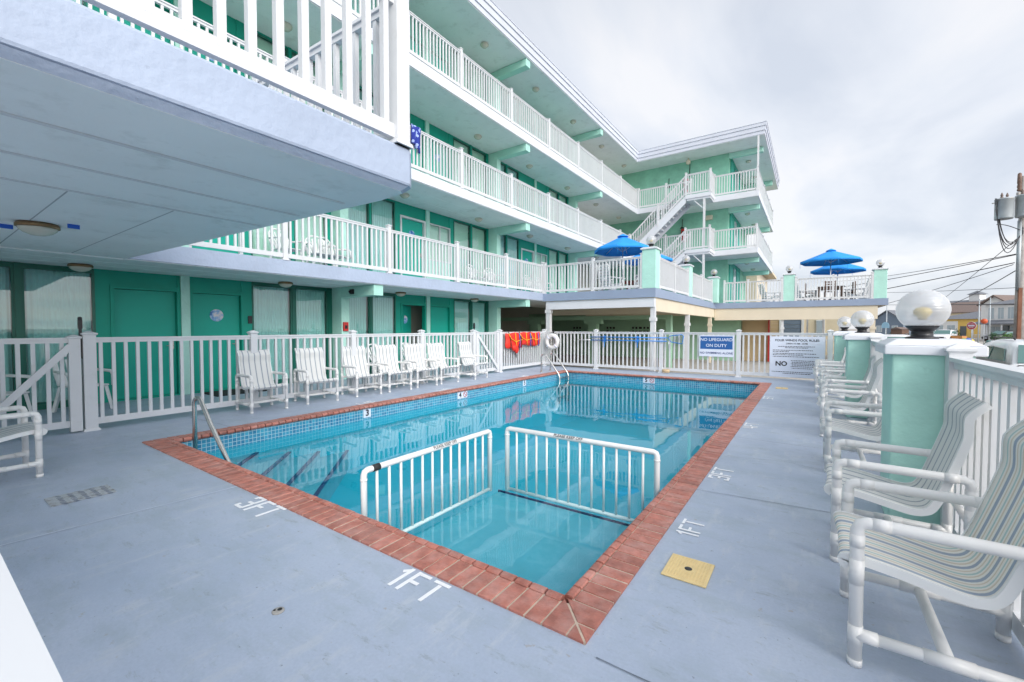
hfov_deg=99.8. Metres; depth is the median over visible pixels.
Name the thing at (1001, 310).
window
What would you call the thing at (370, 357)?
plastic chair
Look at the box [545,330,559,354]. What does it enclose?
life ring
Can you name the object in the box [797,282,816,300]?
slatted deck chair
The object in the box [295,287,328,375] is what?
window
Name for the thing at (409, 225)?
door
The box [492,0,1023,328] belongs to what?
sky
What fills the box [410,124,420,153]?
beach towel
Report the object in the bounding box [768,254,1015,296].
overhead wire
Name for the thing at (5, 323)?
window
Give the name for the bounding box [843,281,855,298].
wooden chair
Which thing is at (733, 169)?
door
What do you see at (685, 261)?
globe lamp
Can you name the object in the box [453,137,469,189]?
window
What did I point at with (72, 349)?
fence gate
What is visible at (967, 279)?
overhead wire
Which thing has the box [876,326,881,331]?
window
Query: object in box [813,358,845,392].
pipe armchair
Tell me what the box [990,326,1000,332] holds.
window
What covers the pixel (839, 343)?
stucco pillar
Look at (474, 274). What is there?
plastic chair
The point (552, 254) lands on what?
window
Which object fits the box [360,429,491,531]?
pool guard rail
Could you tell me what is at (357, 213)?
window
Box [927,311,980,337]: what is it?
house
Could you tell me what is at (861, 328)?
globe lamp
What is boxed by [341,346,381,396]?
pipe armchair
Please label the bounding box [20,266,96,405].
window
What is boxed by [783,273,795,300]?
stucco pillar
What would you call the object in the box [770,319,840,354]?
beach house
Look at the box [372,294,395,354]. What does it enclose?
window
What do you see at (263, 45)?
window
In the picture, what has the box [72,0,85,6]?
window
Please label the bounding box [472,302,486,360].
window
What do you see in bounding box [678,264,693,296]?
stucco pillar
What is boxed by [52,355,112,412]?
plastic chair
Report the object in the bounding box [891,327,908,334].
wooden shed
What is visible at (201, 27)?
door
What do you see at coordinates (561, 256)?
window
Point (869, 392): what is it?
pipe armchair
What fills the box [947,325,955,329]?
window
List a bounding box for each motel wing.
[0,0,779,412]
[603,135,772,302]
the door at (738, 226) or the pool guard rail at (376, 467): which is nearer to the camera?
the pool guard rail at (376, 467)
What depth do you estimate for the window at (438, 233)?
14.73 m
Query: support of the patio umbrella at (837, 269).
on the sun deck at (654, 302)
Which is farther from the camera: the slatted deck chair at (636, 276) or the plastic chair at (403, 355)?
the slatted deck chair at (636, 276)
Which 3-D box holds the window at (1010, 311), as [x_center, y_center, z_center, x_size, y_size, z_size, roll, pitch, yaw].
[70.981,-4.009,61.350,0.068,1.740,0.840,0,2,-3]
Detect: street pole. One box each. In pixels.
[977,299,979,342]
[988,297,990,339]
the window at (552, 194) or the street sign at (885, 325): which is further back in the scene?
the street sign at (885, 325)
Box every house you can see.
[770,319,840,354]
[875,310,923,334]
[920,291,986,316]
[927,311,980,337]
[932,301,981,316]
[972,299,1014,339]
[976,295,1014,335]
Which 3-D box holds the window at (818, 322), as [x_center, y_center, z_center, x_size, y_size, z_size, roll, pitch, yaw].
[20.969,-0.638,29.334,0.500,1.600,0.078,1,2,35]
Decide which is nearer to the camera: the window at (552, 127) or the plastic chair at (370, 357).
the plastic chair at (370, 357)
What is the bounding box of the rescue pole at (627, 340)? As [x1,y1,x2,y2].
[577,339,668,348]
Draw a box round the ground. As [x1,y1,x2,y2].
[505,329,985,360]
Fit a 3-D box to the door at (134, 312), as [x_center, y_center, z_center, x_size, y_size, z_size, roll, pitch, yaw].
[-7.016,0.034,8.294,0.140,2.130,1.060,1,2,35]
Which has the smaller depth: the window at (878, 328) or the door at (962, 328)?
the door at (962, 328)
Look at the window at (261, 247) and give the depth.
10.03 m
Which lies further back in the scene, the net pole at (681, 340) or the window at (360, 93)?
the net pole at (681, 340)
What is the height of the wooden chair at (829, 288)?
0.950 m
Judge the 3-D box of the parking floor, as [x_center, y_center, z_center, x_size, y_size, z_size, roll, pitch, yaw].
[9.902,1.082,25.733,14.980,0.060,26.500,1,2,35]
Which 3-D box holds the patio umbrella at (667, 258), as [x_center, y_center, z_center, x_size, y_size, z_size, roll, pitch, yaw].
[6.357,-3.161,20.212,2.043,2.434,2.043,0,2,1]
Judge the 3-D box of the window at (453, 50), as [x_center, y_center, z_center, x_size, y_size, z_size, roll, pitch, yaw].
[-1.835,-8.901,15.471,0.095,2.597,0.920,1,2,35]
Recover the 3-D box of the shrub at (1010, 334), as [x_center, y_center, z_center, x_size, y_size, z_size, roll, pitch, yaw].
[42.689,-0.024,37.049,1.728,1.567,1.778,1,2,35]
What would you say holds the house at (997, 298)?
on the ground
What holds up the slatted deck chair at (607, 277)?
on the sun deck at (654, 302)
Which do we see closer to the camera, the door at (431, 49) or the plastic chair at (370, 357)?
the plastic chair at (370, 357)
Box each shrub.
[988,332,1004,338]
[999,332,1012,338]
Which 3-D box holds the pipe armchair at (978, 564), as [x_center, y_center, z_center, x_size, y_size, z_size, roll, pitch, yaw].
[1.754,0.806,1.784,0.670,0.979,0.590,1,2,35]
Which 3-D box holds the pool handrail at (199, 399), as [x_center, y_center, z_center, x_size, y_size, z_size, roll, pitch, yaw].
[-3.285,1.170,4.827,0.940,1.068,0.048,1,2,26]
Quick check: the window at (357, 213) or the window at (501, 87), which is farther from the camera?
the window at (501, 87)
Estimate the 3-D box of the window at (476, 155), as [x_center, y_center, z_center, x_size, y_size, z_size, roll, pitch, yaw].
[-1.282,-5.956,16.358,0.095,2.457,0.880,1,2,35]
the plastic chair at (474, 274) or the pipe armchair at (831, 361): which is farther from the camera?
the plastic chair at (474, 274)
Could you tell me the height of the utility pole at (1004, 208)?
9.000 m
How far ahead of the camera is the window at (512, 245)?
18.44 m
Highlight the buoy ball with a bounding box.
[980,319,987,343]
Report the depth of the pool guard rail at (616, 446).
4.04 m
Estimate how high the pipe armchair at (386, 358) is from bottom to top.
0.979 m
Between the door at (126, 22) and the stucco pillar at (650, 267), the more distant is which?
the stucco pillar at (650, 267)
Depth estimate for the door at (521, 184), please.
19.00 m
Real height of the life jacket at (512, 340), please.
0.598 m
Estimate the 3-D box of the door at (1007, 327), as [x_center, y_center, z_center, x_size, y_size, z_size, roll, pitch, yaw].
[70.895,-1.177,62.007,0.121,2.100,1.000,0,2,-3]
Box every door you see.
[104,3,174,45]
[110,285,180,401]
[184,22,236,72]
[189,233,242,253]
[190,290,244,392]
[398,303,426,370]
[400,214,425,277]
[410,33,424,56]
[411,135,423,172]
[429,139,448,182]
[430,304,450,365]
[431,49,447,74]
[521,115,534,135]
[521,184,533,216]
[521,248,533,291]
[538,193,545,221]
[729,266,732,302]
[730,216,733,248]
[731,163,734,193]
[736,271,738,302]
[737,226,739,248]
[960,326,966,335]
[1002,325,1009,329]
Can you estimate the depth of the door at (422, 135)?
13.92 m
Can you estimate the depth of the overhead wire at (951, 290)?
38.29 m
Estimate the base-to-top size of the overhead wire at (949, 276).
2.002 m
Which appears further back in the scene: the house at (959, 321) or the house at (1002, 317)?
the house at (959, 321)
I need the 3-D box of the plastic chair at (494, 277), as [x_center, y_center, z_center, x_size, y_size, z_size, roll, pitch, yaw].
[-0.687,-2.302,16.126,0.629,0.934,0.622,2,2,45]
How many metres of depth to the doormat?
8.91 m
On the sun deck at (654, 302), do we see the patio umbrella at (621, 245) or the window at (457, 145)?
the patio umbrella at (621, 245)
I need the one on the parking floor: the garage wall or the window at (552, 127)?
the garage wall
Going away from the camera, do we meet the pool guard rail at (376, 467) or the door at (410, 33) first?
the pool guard rail at (376, 467)
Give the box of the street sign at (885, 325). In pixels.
[882,322,888,333]
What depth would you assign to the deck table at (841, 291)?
21.43 m
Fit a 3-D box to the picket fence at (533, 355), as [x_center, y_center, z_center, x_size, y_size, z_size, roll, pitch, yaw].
[0.385,0.264,14.250,0.145,1.310,2.815,1,2,35]
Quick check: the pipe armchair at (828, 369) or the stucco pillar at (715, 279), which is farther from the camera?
the stucco pillar at (715, 279)
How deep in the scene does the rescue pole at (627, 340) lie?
13.47 m
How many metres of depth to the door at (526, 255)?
19.22 m
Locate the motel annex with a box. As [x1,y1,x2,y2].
[741,271,776,351]
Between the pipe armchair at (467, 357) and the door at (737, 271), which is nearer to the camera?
the pipe armchair at (467, 357)
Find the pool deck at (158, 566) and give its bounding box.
[0,362,1023,681]
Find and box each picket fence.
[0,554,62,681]
[80,329,476,431]
[496,329,546,371]
[545,329,833,376]
[866,335,882,420]
[940,344,1023,647]
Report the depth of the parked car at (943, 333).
57.26 m
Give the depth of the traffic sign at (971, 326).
42.00 m
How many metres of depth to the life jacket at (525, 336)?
14.03 m
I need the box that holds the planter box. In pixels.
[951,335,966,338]
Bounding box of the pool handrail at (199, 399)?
[192,396,231,462]
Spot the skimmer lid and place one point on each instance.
(689, 570)
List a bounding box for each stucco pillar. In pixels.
[640,246,661,288]
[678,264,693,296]
[707,276,719,302]
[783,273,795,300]
[832,331,855,383]
[842,333,886,418]
[872,267,888,298]
[875,338,988,524]
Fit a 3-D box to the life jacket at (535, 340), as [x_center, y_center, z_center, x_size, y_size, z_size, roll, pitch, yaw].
[0.744,-0.079,14.556,0.174,0.565,0.788,1,2,35]
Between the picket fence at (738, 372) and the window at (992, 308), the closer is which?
the picket fence at (738, 372)
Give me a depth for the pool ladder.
13.14 m
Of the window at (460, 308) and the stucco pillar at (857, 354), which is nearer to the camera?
the stucco pillar at (857, 354)
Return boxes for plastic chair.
[0,374,31,419]
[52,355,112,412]
[268,228,305,261]
[305,235,335,265]
[318,237,350,267]
[365,343,376,378]
[402,342,426,374]
[466,264,487,285]
[484,268,503,287]
[525,275,540,292]
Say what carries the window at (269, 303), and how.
in the motel wing at (166, 166)
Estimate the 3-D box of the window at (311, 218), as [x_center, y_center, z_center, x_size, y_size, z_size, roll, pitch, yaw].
[-5.119,-2.950,10.917,0.095,2.377,0.880,1,2,35]
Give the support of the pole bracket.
attached to the picket fence at (738, 372)
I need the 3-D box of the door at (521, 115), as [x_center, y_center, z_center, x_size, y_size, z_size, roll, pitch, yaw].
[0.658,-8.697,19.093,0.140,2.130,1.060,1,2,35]
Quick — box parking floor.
[505,352,833,379]
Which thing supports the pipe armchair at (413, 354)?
on the pool deck at (158, 566)
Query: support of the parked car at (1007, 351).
on the street
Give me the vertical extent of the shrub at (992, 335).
1.504 m
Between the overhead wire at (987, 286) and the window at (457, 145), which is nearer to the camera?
the window at (457, 145)
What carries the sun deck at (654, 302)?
on the parking floor
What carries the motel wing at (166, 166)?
on the ground
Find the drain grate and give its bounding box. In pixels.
[44,485,116,506]
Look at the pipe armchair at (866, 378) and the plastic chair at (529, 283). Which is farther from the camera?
the plastic chair at (529, 283)
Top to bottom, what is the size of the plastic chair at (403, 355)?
0.934 m
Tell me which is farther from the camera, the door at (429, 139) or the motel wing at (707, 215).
the motel wing at (707, 215)
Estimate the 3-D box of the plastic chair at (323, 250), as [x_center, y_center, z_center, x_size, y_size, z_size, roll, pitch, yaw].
[-4.433,-2.139,10.727,0.629,0.934,0.622,0,2,15]
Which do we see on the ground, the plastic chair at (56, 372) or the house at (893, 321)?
the house at (893, 321)
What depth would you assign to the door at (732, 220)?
25.40 m
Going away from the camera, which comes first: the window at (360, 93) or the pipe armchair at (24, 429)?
the pipe armchair at (24, 429)
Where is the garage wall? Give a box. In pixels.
[529,310,769,361]
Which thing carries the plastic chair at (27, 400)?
on the pool deck at (158, 566)
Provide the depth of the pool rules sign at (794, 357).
11.04 m
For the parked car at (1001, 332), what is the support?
on the ground
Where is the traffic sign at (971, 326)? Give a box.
[967,322,975,339]
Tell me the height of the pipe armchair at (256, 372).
0.979 m
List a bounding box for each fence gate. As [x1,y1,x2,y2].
[0,317,82,431]
[473,323,499,374]
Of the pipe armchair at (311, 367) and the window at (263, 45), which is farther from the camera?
the window at (263, 45)
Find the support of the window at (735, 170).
in the motel wing at (707, 215)
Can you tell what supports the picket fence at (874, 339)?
on the pool deck at (158, 566)
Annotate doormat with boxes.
[204,389,266,396]
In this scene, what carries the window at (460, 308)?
in the motel wing at (166, 166)
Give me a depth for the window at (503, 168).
17.70 m
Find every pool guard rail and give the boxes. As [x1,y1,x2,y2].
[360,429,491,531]
[505,426,659,521]
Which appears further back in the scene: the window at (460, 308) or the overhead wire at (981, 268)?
the overhead wire at (981, 268)
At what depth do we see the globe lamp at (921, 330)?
2.96 m
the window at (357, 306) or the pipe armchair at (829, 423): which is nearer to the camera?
the pipe armchair at (829, 423)
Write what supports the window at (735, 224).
in the motel wing at (707, 215)
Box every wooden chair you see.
[823,280,835,299]
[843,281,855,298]
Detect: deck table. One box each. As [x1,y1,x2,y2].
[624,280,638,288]
[818,285,844,299]
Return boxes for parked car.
[884,333,909,337]
[933,329,957,337]
[976,337,1023,367]
[981,330,1012,340]
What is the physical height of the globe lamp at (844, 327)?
0.349 m
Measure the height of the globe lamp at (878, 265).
0.394 m
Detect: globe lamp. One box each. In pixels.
[646,236,655,246]
[682,255,689,263]
[786,265,792,272]
[837,316,851,330]
[851,310,873,332]
[876,259,884,267]
[895,289,951,338]
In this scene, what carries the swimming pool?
in the pool deck at (158, 566)
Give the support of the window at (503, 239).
in the motel wing at (166, 166)
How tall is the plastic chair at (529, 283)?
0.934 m
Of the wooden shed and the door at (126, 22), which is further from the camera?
the wooden shed
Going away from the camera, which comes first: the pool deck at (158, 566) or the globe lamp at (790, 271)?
the pool deck at (158, 566)
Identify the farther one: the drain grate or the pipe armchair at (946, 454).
the drain grate
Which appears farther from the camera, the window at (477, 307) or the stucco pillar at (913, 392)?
the window at (477, 307)
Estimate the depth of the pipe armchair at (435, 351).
10.72 m
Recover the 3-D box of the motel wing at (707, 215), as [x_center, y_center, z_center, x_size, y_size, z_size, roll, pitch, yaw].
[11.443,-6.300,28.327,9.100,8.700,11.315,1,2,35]
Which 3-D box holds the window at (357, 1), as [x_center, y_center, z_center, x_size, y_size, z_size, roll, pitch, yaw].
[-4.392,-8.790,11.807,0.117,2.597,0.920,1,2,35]
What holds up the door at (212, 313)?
in the motel wing at (166, 166)
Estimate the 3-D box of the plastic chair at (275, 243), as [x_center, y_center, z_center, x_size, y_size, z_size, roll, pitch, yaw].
[-5.115,-2.109,9.749,0.629,0.934,0.622,1,2,25]
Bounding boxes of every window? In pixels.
[0,264,16,405]
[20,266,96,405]
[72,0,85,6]
[248,33,287,93]
[251,222,288,258]
[251,284,292,381]
[291,51,323,111]
[294,213,326,264]
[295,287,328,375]
[348,203,369,270]
[349,297,370,371]
[350,87,362,128]
[352,0,358,12]
[371,199,395,273]
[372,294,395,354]
[430,223,450,263]
[453,50,469,86]
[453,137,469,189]
[453,220,470,283]
[454,300,470,362]
[472,65,485,101]
[472,147,485,197]
[472,226,485,285]
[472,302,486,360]
[501,87,503,113]
[501,163,505,205]
[501,235,505,287]
[507,166,518,210]
[507,236,518,289]
[537,253,546,280]
[549,188,557,225]
[549,249,557,292]
[552,127,558,149]
[559,194,566,228]
[559,252,566,292]
[733,269,735,302]
[734,220,736,248]
[735,170,737,192]
[783,320,800,336]
[816,320,824,336]
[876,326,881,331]
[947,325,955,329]
[988,307,994,318]
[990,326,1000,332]
[997,307,1004,318]
[1007,307,1013,318]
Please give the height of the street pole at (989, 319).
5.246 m
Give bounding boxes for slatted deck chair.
[597,263,625,290]
[635,263,639,288]
[757,283,780,301]
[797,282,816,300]
[844,278,870,298]
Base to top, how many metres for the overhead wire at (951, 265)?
5.132 m
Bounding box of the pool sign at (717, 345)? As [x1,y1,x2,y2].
[699,335,733,356]
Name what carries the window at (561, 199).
in the motel wing at (166, 166)
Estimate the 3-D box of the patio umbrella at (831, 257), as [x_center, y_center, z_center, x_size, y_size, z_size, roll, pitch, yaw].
[15.944,-3.298,21.588,2.415,2.624,2.415,-2,2,-44]
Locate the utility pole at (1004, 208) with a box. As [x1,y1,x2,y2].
[992,173,1023,338]
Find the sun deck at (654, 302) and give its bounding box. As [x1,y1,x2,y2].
[543,253,887,370]
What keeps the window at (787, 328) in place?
in the beach house at (810, 326)
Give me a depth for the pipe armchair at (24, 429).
3.89 m
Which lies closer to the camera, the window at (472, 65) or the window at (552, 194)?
the window at (472, 65)
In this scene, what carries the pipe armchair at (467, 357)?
on the pool deck at (158, 566)
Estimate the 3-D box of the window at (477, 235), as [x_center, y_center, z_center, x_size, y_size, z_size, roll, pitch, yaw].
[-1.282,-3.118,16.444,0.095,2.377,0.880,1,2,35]
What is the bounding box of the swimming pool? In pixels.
[142,370,771,644]
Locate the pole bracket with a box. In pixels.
[602,336,638,347]
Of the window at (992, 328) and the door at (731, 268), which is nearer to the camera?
the door at (731, 268)
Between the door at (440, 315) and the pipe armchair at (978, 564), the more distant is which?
the door at (440, 315)
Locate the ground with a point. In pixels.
(975, 340)
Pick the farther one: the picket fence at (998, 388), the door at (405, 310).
the door at (405, 310)
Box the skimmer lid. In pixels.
[661,553,714,587]
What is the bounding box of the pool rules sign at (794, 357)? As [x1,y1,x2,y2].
[769,336,824,378]
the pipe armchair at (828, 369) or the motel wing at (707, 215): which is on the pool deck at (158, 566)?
the pipe armchair at (828, 369)
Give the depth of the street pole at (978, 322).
46.06 m
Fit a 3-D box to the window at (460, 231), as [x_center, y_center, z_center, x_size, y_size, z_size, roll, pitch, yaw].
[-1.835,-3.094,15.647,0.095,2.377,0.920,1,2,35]
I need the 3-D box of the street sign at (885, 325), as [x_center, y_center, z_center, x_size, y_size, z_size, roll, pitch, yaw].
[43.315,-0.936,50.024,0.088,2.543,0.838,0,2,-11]
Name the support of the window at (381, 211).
in the motel wing at (166, 166)
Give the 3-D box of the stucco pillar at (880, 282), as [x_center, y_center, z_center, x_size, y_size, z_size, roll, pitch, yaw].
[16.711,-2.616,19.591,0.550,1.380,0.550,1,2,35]
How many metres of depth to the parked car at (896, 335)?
22.57 m
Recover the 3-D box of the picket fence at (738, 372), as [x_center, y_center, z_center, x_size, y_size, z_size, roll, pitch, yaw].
[4.561,0.302,12.978,8.212,1.310,0.145,1,2,35]
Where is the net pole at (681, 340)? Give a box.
[590,334,683,343]
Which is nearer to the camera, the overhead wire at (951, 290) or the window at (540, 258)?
the window at (540, 258)
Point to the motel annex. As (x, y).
(771, 276)
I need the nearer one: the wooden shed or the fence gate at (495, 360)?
the fence gate at (495, 360)
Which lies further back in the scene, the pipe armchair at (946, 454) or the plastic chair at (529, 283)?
the plastic chair at (529, 283)
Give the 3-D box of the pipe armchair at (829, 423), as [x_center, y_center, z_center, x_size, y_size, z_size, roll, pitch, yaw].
[3.326,0.736,4.082,0.670,0.979,0.590,1,2,35]
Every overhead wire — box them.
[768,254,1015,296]
[838,288,1004,292]
[848,254,1014,280]
[856,262,1014,294]
[890,264,1013,302]
[926,304,1013,304]
[933,239,1015,306]
[953,271,1014,303]
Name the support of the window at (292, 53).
in the motel wing at (166, 166)
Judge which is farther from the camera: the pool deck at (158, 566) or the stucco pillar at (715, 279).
the stucco pillar at (715, 279)
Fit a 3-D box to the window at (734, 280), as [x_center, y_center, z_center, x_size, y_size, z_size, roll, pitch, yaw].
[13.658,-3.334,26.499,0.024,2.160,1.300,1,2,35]
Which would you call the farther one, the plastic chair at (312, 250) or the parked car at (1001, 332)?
the parked car at (1001, 332)
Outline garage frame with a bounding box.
[501,315,672,367]
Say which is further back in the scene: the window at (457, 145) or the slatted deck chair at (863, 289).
the slatted deck chair at (863, 289)
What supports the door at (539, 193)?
in the motel wing at (166, 166)
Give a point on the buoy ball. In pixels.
(984, 321)
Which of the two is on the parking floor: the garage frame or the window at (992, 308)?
the garage frame
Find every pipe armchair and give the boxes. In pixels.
[0,405,47,477]
[235,349,287,413]
[293,347,338,404]
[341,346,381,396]
[374,344,411,392]
[402,343,437,387]
[426,342,458,383]
[457,341,487,379]
[813,346,845,386]
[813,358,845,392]
[817,358,882,442]
[817,367,844,398]
[819,356,875,421]
[819,400,881,472]
[824,391,992,562]
[833,419,1023,681]
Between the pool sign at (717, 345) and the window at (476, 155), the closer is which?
the pool sign at (717, 345)
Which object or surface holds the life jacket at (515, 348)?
hanging from the picket fence at (533, 355)
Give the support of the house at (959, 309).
on the ground
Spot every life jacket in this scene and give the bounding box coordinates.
[505,331,522,348]
[512,345,518,357]
[517,330,532,346]
[527,330,540,345]
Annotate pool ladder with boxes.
[540,353,569,403]
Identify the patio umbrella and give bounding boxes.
[594,234,648,277]
[625,254,672,265]
[800,249,862,299]
[810,264,865,299]
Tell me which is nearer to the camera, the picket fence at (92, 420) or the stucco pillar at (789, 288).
the picket fence at (92, 420)
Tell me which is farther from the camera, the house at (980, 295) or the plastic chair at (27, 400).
the house at (980, 295)
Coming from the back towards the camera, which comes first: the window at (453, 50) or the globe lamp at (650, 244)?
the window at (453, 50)
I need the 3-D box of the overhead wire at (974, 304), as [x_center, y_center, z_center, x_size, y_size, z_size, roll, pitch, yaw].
[36.797,-3.354,39.999,0.040,2.140,48.059,1,2,33]
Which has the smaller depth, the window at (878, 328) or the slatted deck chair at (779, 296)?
the slatted deck chair at (779, 296)
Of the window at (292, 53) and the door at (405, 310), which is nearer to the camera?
the window at (292, 53)
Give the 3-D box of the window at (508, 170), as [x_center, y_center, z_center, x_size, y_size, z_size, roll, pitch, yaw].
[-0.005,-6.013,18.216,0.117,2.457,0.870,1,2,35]

